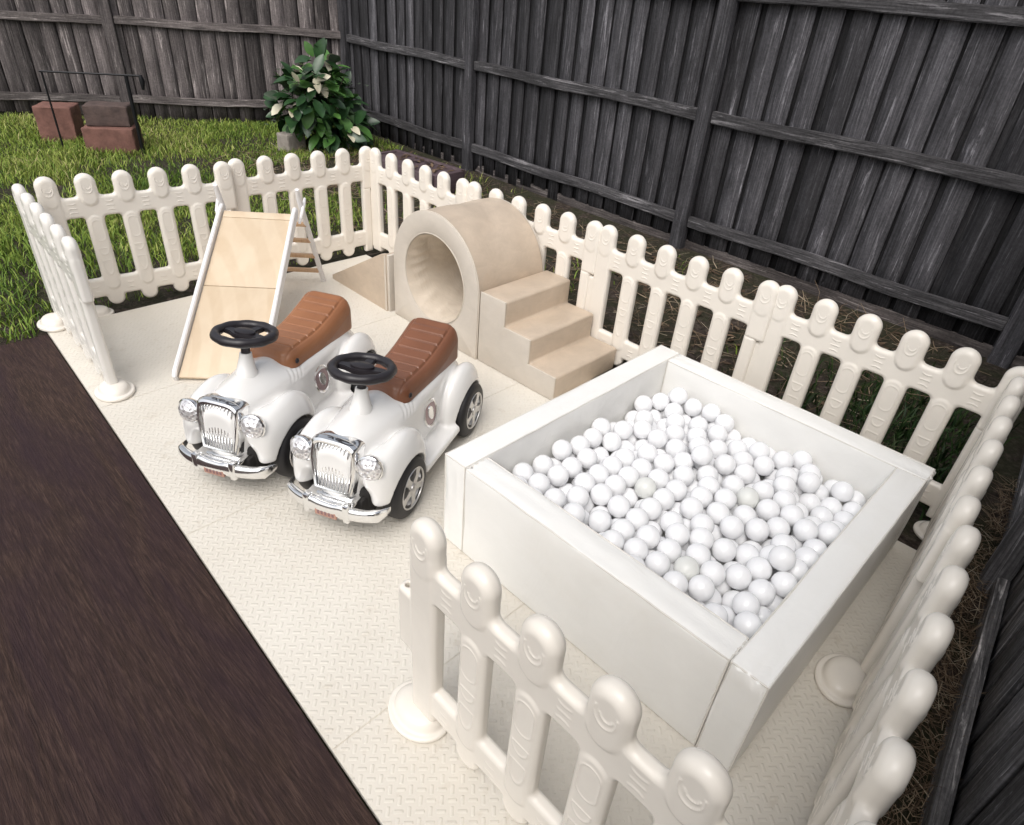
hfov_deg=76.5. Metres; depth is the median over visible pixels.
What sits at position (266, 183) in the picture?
picket fence panel
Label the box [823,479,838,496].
plastic ball
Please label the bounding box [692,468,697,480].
plastic ball
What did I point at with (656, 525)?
plastic ball
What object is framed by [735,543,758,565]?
plastic ball
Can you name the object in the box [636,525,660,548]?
plastic ball
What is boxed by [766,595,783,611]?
plastic ball
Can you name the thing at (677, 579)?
plastic ball
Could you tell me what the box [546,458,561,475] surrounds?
plastic ball
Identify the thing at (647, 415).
plastic ball
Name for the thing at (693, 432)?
plastic ball
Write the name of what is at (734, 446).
plastic ball
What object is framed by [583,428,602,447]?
plastic ball
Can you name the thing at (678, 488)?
plastic ball
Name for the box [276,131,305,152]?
concrete block
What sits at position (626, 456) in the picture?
plastic ball
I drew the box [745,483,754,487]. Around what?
plastic ball
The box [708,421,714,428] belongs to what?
plastic ball
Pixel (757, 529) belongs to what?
plastic ball
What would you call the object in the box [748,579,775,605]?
plastic ball
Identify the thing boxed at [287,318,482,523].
ride on car
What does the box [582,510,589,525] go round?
plastic ball
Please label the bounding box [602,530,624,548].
plastic ball
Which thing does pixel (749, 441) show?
plastic ball
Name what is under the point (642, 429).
plastic ball
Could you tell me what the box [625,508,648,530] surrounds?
plastic ball
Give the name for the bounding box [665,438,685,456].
plastic ball
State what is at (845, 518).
plastic ball
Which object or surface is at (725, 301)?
picket fence panel
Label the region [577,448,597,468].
plastic ball
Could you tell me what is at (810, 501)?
plastic ball
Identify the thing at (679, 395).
plastic ball
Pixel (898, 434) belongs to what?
weeds
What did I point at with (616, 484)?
plastic ball
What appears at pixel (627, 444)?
plastic ball
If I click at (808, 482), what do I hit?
plastic ball
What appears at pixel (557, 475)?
plastic ball
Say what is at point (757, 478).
plastic ball
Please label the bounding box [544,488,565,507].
plastic ball
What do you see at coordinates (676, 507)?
plastic ball
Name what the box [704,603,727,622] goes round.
plastic ball
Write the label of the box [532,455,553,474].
plastic ball
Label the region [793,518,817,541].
plastic ball
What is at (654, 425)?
plastic ball
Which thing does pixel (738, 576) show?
plastic ball
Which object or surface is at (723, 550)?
plastic ball
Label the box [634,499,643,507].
plastic ball
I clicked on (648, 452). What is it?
plastic ball
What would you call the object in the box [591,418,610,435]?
plastic ball
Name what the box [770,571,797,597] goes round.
plastic ball
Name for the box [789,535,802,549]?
plastic ball
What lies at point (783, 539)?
plastic ball
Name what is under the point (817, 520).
plastic ball
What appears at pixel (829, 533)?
plastic ball
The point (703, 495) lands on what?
plastic ball
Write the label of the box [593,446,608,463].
plastic ball
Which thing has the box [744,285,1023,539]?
picket fence panel
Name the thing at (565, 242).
picket fence panel
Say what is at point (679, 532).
plastic ball
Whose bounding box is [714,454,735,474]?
plastic ball
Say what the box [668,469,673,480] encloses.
plastic ball
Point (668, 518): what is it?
plastic ball
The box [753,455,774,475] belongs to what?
plastic ball
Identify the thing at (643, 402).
plastic ball
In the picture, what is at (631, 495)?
plastic ball
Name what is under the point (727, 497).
plastic ball
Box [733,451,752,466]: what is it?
plastic ball
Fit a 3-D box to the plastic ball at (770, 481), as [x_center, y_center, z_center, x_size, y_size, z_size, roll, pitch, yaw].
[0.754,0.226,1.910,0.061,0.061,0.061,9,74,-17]
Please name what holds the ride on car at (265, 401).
on the play mat
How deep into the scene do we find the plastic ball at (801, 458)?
1.95 m
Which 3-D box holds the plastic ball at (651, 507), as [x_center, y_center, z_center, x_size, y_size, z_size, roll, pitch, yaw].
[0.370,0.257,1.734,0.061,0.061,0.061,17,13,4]
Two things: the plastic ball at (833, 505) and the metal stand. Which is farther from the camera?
the metal stand
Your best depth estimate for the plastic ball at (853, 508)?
1.83 m
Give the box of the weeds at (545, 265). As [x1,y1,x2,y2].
[244,148,739,353]
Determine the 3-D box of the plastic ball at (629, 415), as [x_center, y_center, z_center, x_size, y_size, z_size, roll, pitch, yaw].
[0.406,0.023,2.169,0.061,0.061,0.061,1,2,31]
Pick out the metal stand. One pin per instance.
(142, 84)
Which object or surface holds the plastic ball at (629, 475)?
in the ball pit
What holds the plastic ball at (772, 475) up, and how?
in the ball pit
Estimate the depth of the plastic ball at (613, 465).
1.85 m
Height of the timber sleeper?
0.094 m
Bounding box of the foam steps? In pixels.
[478,270,615,399]
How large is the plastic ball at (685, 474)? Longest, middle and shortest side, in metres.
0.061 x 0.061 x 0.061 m
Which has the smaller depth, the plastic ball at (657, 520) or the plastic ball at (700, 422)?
the plastic ball at (657, 520)
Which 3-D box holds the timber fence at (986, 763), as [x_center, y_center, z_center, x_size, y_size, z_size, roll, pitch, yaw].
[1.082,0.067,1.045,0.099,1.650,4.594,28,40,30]
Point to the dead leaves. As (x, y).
(644, 289)
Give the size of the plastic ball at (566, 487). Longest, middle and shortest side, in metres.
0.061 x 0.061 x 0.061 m
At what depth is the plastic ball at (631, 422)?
2.10 m
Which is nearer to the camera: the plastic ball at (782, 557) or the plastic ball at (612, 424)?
the plastic ball at (782, 557)
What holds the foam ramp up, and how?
on the play mat
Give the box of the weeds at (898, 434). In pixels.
[688,330,1022,520]
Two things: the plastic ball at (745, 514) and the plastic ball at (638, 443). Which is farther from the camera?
the plastic ball at (638, 443)
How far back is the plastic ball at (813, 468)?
1.90 m
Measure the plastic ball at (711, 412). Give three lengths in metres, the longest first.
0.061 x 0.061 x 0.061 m
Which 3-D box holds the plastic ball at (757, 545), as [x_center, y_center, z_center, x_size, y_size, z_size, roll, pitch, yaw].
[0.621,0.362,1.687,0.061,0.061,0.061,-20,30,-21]
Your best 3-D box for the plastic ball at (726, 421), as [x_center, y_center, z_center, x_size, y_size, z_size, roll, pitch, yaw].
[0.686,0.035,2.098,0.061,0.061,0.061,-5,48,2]
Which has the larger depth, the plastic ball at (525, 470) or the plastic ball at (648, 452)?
the plastic ball at (648, 452)
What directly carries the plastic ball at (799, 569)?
in the ball pit
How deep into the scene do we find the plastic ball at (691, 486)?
1.86 m
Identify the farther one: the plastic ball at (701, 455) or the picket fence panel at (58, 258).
the picket fence panel at (58, 258)
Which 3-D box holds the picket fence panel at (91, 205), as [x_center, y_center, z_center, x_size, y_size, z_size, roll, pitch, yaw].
[-1.592,-0.766,2.879,0.786,0.596,0.128,-22,42,-34]
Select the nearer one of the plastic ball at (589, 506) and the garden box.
the plastic ball at (589, 506)
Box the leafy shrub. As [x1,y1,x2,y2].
[263,38,379,155]
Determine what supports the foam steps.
on the play mat
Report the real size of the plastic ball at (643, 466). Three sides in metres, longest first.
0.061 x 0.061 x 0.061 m
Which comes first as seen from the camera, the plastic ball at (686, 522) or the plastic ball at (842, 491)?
the plastic ball at (686, 522)
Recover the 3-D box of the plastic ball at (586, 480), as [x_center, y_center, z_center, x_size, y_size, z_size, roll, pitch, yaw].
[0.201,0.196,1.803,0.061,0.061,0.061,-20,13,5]
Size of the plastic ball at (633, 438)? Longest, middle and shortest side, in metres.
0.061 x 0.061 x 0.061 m
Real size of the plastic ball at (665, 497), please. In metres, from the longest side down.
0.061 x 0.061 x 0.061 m
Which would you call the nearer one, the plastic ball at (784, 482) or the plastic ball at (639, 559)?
the plastic ball at (639, 559)
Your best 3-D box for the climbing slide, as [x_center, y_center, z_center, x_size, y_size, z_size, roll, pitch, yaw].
[-1.111,-0.612,2.750,0.413,0.523,1.041,2,34,-5]
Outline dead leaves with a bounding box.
[249,151,954,406]
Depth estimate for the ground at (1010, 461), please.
3.19 m
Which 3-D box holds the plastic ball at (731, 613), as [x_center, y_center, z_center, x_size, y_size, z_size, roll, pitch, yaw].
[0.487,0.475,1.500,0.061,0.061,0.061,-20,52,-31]
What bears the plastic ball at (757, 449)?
in the ball pit
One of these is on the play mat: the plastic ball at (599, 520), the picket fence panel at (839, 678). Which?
the picket fence panel at (839, 678)
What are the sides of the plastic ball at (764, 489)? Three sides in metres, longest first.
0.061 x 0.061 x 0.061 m
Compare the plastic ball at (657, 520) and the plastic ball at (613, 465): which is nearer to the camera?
the plastic ball at (657, 520)
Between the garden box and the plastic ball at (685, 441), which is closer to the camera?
the plastic ball at (685, 441)
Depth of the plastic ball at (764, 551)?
1.59 m
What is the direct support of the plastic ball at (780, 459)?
in the ball pit
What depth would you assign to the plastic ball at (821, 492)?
1.88 m
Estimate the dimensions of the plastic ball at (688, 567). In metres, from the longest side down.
0.061 x 0.061 x 0.061 m
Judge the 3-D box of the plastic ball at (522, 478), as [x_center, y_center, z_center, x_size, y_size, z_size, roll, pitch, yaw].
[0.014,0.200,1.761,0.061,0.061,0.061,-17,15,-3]
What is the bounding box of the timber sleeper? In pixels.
[423,146,1023,366]
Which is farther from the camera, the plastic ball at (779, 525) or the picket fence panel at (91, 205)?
the picket fence panel at (91, 205)
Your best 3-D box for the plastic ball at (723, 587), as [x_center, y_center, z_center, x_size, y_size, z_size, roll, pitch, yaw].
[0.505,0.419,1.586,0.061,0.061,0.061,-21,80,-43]
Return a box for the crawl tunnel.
[394,198,543,359]
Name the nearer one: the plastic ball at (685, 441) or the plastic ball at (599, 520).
the plastic ball at (599, 520)
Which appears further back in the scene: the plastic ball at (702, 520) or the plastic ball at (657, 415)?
the plastic ball at (657, 415)
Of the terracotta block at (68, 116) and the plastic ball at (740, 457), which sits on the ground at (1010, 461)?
the terracotta block at (68, 116)
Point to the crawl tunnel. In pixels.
(452, 262)
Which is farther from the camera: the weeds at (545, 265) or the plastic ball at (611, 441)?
the weeds at (545, 265)
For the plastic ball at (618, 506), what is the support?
in the ball pit
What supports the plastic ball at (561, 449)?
in the ball pit
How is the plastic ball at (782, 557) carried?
in the ball pit
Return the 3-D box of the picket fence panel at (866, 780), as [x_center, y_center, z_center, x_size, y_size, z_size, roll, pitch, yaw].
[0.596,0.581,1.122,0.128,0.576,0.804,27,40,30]
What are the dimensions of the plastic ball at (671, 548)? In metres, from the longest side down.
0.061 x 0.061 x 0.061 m
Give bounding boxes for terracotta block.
[32,101,83,142]
[81,123,143,153]
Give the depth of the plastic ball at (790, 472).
1.88 m
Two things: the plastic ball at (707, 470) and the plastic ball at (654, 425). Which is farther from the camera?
the plastic ball at (654, 425)
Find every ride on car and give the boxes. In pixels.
[178,291,376,480]
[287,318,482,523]
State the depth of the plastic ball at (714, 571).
1.52 m
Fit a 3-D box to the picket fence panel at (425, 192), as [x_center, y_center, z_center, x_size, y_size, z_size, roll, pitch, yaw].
[-0.503,-0.963,3.319,0.824,0.596,0.128,31,42,34]
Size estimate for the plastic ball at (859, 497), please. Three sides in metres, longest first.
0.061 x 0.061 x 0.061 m
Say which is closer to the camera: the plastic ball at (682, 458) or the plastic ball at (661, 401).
the plastic ball at (682, 458)
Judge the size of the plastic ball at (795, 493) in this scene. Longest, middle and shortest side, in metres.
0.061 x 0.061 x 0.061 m
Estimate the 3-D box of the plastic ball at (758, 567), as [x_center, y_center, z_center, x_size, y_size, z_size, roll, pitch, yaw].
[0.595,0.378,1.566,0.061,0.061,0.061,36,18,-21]
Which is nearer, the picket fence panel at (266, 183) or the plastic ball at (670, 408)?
the plastic ball at (670, 408)
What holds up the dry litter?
on the ground at (1010, 461)
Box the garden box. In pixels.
[381,149,464,192]
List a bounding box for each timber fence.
[0,0,341,123]
[337,0,1023,368]
[919,455,1023,824]
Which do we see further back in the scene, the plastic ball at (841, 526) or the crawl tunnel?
the crawl tunnel
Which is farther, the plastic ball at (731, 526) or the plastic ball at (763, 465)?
the plastic ball at (763, 465)
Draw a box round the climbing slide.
[172,184,325,380]
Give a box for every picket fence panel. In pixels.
[11,184,134,401]
[33,161,236,316]
[228,146,372,265]
[370,148,468,252]
[388,517,732,824]
[467,181,602,309]
[585,225,779,381]
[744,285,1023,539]
[807,525,980,824]
[814,376,1023,707]
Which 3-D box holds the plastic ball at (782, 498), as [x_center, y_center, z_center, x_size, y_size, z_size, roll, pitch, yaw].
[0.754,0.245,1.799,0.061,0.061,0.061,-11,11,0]
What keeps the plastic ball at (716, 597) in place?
in the ball pit
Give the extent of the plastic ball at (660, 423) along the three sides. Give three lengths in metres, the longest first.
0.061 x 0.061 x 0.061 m
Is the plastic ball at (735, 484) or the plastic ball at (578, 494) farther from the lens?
the plastic ball at (735, 484)
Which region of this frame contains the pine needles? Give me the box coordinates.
[877,473,1021,824]
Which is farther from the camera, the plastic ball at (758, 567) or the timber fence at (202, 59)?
the timber fence at (202, 59)
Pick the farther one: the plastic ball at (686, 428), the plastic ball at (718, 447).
the plastic ball at (686, 428)
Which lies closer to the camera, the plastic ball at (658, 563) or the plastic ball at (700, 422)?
the plastic ball at (658, 563)
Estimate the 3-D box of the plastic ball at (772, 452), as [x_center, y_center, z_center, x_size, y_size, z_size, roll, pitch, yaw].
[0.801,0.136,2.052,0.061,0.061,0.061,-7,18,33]
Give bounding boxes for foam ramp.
[333,252,394,310]
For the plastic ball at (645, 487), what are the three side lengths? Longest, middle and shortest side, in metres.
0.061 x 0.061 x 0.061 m
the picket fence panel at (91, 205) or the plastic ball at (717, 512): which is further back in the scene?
the picket fence panel at (91, 205)
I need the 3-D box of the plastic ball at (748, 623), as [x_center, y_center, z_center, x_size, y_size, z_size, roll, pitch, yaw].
[0.517,0.467,1.423,0.061,0.061,0.061,-2,35,-43]
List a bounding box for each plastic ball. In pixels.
[512,462,533,481]
[515,475,527,483]
[528,473,549,493]
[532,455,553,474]
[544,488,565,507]
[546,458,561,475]
[547,465,568,486]
[552,439,571,459]
[558,483,573,496]
[561,457,581,477]
[563,502,585,521]
[567,486,588,506]
[570,435,589,454]
[574,472,595,492]
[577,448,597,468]
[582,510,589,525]
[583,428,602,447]
[584,496,594,513]
[588,464,608,483]
[588,509,611,532]
[590,483,612,505]
[590,506,611,518]
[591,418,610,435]
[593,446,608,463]
[601,456,622,475]
[602,432,621,451]
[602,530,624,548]
[604,475,625,495]
[607,495,630,517]
[610,422,616,431]
[611,518,634,542]
[613,420,632,439]
[614,448,634,467]
[618,440,634,451]
[618,466,638,487]
[622,487,638,507]
[623,537,648,559]
[624,410,637,420]
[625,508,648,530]
[626,420,634,426]
[626,433,638,444]
[630,555,645,565]
[631,458,651,477]
[633,420,651,438]
[634,395,652,410]
[634,410,653,424]
[634,439,647,449]
[634,477,656,498]
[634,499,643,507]
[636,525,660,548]
[637,443,657,462]
[639,497,661,519]
[645,551,670,576]
[647,429,667,448]
[648,468,668,489]
[648,520,662,535]
[650,409,661,422]
[651,393,669,410]
[651,421,656,429]
[652,488,674,509]
[652,510,667,532]
[653,453,674,472]
[656,418,666,428]
[656,448,665,454]
[657,538,681,562]
[660,511,683,531]
[663,570,687,592]
[664,403,682,417]
[665,424,684,440]
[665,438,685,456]
[665,479,687,500]
[665,522,689,545]
[666,413,684,427]
[666,502,684,517]
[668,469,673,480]
[669,387,687,404]
[673,452,693,467]
[673,465,694,485]
[673,556,699,581]
[676,492,690,501]
[680,497,703,519]
[681,541,689,549]
[682,414,691,424]
[682,434,688,445]
[683,398,701,415]
[683,424,688,433]
[683,518,691,532]
[685,543,710,566]
[687,427,706,441]
[687,481,697,491]
[688,416,707,431]
[688,436,708,451]
[688,574,714,601]
[689,527,713,548]
[690,486,712,507]
[690,513,713,531]
[691,444,712,465]
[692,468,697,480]
[694,457,714,468]
[696,465,717,480]
[697,476,719,496]
[699,560,725,585]
[702,403,720,421]
[704,588,721,604]
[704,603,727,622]
[706,502,729,524]
[707,425,727,440]
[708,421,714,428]
[709,439,727,458]
[711,538,736,562]
[712,524,723,540]
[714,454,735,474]
[714,488,736,509]
[715,414,734,431]
[715,580,731,595]
[718,473,722,485]
[720,515,743,538]
[721,590,739,614]
[722,475,744,493]
[722,605,735,625]
[723,530,747,544]
[723,561,739,570]
[725,429,741,440]
[725,439,734,445]
[725,564,751,589]
[727,440,747,455]
[730,539,738,560]
[732,505,756,527]
[732,591,759,614]
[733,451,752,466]
[733,611,761,638]
[734,463,755,483]
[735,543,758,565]
[736,487,758,507]
[741,437,756,447]
[742,540,761,551]
[745,473,759,484]
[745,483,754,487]
[745,518,769,541]
[746,556,772,579]
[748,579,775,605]
[749,442,769,459]
[752,481,773,501]
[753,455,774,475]
[756,499,779,520]
[758,605,771,623]
[759,545,775,569]
[761,539,770,547]
[762,479,774,492]
[764,469,777,479]
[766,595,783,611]
[767,517,789,537]
[768,545,795,570]
[769,446,775,457]
[770,534,795,551]
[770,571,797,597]
[772,451,793,468]
[772,490,795,510]
[773,475,795,492]
[775,467,797,482]
[779,504,803,526]
[787,558,808,581]
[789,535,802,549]
[792,450,812,468]
[793,491,799,501]
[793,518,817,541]
[794,547,818,568]
[795,483,805,495]
[796,502,808,517]
[797,472,820,492]
[799,464,820,477]
[799,493,820,513]
[802,538,826,556]
[805,516,822,525]
[809,506,832,521]
[813,484,828,500]
[817,522,840,544]
[821,497,841,515]
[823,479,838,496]
[830,521,845,530]
[831,481,853,501]
[833,511,853,525]
[842,502,861,515]
[843,490,865,506]
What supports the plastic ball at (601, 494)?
in the ball pit
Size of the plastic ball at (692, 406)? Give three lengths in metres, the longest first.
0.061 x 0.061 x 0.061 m
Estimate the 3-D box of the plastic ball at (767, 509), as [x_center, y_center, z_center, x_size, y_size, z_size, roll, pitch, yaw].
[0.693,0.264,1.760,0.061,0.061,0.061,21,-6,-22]
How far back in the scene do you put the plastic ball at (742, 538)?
1.70 m
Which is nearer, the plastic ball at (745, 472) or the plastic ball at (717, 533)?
the plastic ball at (717, 533)
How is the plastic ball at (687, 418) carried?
in the ball pit
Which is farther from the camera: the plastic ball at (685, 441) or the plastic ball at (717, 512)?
the plastic ball at (685, 441)
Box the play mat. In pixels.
[47,255,969,824]
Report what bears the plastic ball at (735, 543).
in the ball pit
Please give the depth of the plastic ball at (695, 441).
1.96 m
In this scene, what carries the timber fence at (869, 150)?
on the ground at (1010, 461)
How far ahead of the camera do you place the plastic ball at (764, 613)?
1.49 m
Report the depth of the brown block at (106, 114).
5.04 m
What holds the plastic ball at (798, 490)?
in the ball pit
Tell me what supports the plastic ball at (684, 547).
in the ball pit
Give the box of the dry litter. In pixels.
[186,140,988,449]
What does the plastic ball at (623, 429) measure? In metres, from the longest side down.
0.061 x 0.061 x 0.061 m
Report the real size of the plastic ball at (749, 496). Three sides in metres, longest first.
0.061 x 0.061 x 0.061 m
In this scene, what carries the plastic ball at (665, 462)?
in the ball pit
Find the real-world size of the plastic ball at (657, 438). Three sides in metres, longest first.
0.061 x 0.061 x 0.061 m
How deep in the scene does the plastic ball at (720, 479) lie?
1.90 m
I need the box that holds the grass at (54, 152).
[0,111,528,343]
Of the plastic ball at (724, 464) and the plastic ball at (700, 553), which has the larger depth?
the plastic ball at (724, 464)
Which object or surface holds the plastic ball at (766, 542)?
in the ball pit
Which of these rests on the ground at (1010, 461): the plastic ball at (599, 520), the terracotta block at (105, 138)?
the terracotta block at (105, 138)
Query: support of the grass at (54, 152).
on the ground at (1010, 461)
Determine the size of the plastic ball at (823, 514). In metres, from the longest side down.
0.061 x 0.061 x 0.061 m
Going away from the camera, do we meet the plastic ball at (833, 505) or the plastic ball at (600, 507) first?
the plastic ball at (600, 507)
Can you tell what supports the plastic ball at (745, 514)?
in the ball pit
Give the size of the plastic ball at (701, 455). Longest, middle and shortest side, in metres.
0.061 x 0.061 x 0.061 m
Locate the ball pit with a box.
[444,345,935,772]
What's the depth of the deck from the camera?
1.48 m
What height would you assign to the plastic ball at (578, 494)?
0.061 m
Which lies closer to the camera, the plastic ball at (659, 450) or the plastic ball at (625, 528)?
the plastic ball at (625, 528)
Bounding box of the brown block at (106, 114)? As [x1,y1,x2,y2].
[82,101,133,126]
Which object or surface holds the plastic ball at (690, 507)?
in the ball pit
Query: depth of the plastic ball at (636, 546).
1.57 m
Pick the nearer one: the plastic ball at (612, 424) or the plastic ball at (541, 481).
the plastic ball at (541, 481)
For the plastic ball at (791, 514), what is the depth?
1.72 m
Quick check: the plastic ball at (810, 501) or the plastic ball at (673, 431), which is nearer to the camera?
the plastic ball at (810, 501)
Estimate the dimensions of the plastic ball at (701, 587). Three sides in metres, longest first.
0.061 x 0.061 x 0.061 m
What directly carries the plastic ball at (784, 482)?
on the plastic ball
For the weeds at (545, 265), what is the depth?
3.83 m
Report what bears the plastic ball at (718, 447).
in the ball pit
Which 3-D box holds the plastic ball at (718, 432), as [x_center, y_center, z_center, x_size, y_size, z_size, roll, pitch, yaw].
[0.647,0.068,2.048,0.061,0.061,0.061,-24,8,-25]
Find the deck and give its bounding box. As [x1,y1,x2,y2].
[0,335,377,824]
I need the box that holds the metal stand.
[38,70,144,153]
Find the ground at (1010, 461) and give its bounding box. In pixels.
[0,111,1023,824]
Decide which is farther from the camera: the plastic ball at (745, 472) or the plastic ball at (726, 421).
the plastic ball at (726, 421)
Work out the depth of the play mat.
1.65 m
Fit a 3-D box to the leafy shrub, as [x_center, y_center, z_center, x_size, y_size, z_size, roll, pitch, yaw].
[-1.662,-2.670,5.592,0.960,0.999,0.935,-26,45,-38]
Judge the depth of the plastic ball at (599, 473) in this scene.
1.82 m
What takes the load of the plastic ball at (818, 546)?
in the ball pit
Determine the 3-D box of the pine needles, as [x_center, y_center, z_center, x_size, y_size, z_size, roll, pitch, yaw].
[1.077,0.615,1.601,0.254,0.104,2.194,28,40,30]
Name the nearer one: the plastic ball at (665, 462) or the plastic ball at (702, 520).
the plastic ball at (702, 520)
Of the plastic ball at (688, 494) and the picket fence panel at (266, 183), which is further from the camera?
the picket fence panel at (266, 183)
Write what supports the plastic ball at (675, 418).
in the ball pit
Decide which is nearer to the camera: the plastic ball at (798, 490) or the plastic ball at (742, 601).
the plastic ball at (742, 601)
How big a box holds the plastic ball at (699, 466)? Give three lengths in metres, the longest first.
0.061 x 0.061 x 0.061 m
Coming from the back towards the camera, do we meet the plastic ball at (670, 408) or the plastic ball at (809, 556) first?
the plastic ball at (670, 408)
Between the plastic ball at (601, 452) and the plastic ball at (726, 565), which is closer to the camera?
the plastic ball at (726, 565)
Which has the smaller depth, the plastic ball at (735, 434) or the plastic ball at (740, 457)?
the plastic ball at (740, 457)
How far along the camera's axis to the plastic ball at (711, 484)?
1.80 m
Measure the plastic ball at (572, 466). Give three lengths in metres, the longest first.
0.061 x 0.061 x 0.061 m
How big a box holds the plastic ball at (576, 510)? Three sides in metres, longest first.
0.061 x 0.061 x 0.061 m
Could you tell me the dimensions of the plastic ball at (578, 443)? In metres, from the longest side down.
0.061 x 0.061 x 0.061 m
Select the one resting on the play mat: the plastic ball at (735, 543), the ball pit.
the ball pit
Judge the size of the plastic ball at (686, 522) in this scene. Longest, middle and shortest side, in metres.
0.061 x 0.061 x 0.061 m
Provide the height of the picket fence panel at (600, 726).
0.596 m
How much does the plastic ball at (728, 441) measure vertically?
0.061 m
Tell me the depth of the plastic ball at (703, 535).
1.62 m
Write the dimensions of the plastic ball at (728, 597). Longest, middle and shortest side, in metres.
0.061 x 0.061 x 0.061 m
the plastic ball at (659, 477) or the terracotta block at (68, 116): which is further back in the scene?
the terracotta block at (68, 116)
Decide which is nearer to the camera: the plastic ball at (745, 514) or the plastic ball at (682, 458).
the plastic ball at (745, 514)
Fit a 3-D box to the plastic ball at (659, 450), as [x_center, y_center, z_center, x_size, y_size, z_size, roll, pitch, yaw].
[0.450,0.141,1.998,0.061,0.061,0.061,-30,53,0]
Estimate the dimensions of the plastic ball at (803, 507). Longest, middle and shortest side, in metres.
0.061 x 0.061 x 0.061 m

